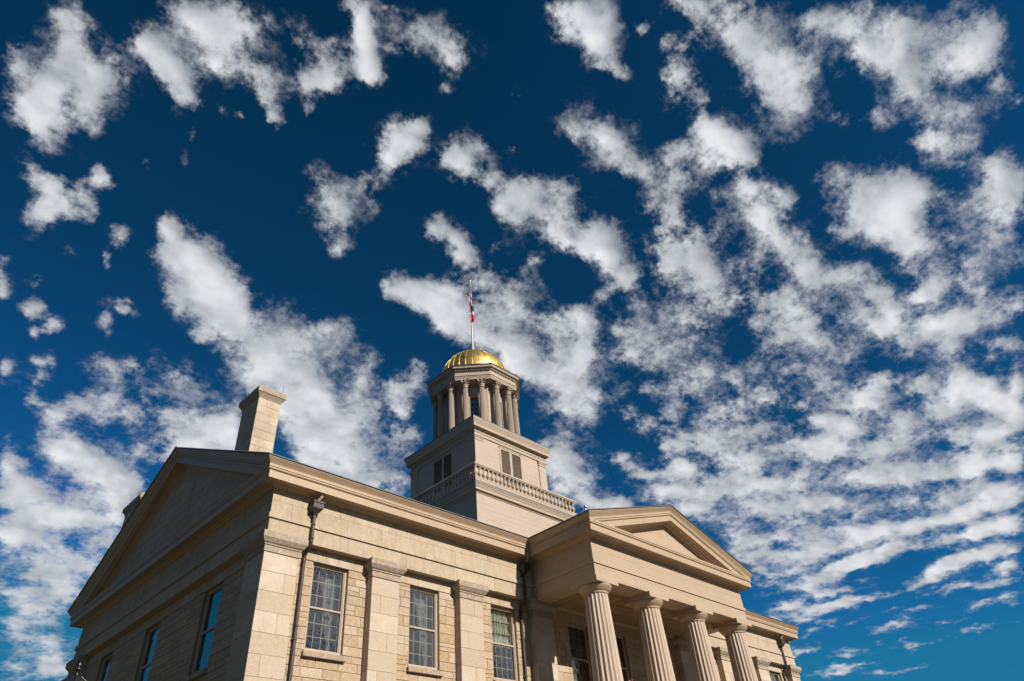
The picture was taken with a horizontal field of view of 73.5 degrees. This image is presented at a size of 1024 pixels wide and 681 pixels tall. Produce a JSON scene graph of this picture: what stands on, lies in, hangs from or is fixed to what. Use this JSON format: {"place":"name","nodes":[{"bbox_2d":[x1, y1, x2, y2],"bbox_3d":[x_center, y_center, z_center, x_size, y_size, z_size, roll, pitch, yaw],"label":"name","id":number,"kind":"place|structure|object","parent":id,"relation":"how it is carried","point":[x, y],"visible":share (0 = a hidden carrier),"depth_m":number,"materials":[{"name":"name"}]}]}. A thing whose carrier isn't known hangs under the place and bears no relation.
{"place":"outdoors","nodes":[
{"label":"outdoors","id":0,"kind":"place"},
{"bbox_2d":[65,349,801,680],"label":"capitol building","id":1,"kind":"structure","parent":0,"point":[476,556],"depth_m":28.48,"materials":[{"name":"stone"}]},
{"bbox_2d":[98,653,112,680],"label":"window","id":2,"kind":"structure","parent":1,"relation":"in","point":[105,662],"depth_m":30.07,"materials":[{"name":"paint"}]},
{"bbox_2d":[136,623,160,680],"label":"window","id":3,"kind":"structure","parent":1,"relation":"in","point":[143,665],"depth_m":27.27,"materials":[{"name":"glass"}]},
{"bbox_2d":[182,583,222,680],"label":"window","id":4,"kind":"structure","parent":1,"relation":"in","point":[196,673],"depth_m":24.09,"materials":[{"name":"glass"}]},
{"bbox_2d":[301,563,346,662],"bbox_3d":[-6.353,9.190,23.144,1.590,3.075,0.697,29,-50,-35],"label":"window","id":5,"kind":"structure","parent":1,"relation":"in","point":[329,583],"depth_m":23.41,"materials":[{"name":"glass"}]},
{"bbox_2d":[406,586,443,676],"bbox_3d":[-3.394,10.832,25.528,1.590,3.075,0.697,29,-50,-35],"label":"window","id":6,"kind":"structure","parent":1,"relation":"in","point":[422,603],"depth_m":25.79,"materials":[{"name":"glass"}]},
{"bbox_2d":[468,280,474,348],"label":"flagpole","id":7,"kind":"object","parent":1,"relation":"on","point":[472,327],"visible":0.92,"depth_m":53.04,"materials":[{"name":"white metal"}]},
{"bbox_2d":[469,287,472,305],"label":"flag","id":8,"kind":"object","parent":7,"relation":"hanging from","point":[470,297],"visible":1,"depth_m":55.07,"materials":[{"name":"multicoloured fabric"}]},
{"bbox_2d":[470,302,474,321],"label":"flag","id":9,"kind":"object","parent":7,"relation":"hanging from","point":[473,313],"visible":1,"depth_m":54.02,"materials":[{"name":"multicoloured fabric"}]},
{"bbox_2d":[491,605,517,680],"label":"window","id":10,"kind":"structure","parent":1,"relation":"in","point":[502,619],"depth_m":28.39,"materials":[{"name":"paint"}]},
{"bbox_2d":[567,623,592,680],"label":"window","id":11,"kind":"structure","parent":1,"relation":"in","point":[579,667],"depth_m":31.15,"materials":[{"name":"glass"}]},
{"bbox_2d":[615,635,629,680],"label":"window","id":12,"kind":"structure","parent":1,"relation":"in","point":[625,666],"depth_m":32.93,"materials":[{"name":"glass"}]},
{"bbox_2d":[769,671,779,680],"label":"window","id":13,"kind":"structure","parent":1,"relation":"in","point":[773,673],"depth_m":42.28,"materials":[{"name":"paint"}]},
{"bbox_2d":[0,0,1023,678],"bbox_3d":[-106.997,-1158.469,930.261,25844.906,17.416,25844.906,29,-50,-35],"label":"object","id":14,"kind":"structure","parent":0,"point":[322,428],"depth_m":2368.47,"materials":[{"name":"white"}]},
{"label":"path","id":15,"kind":"structure","parent":0,"visible":0},
{"bbox_2d":[61,660,85,680],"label":"street lamp","id":16,"kind":"object","parent":15,"relation":"on","point":[77,669],"visible":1,"depth_m":7.28,"materials":[{"name":"black metal"}]}
]}

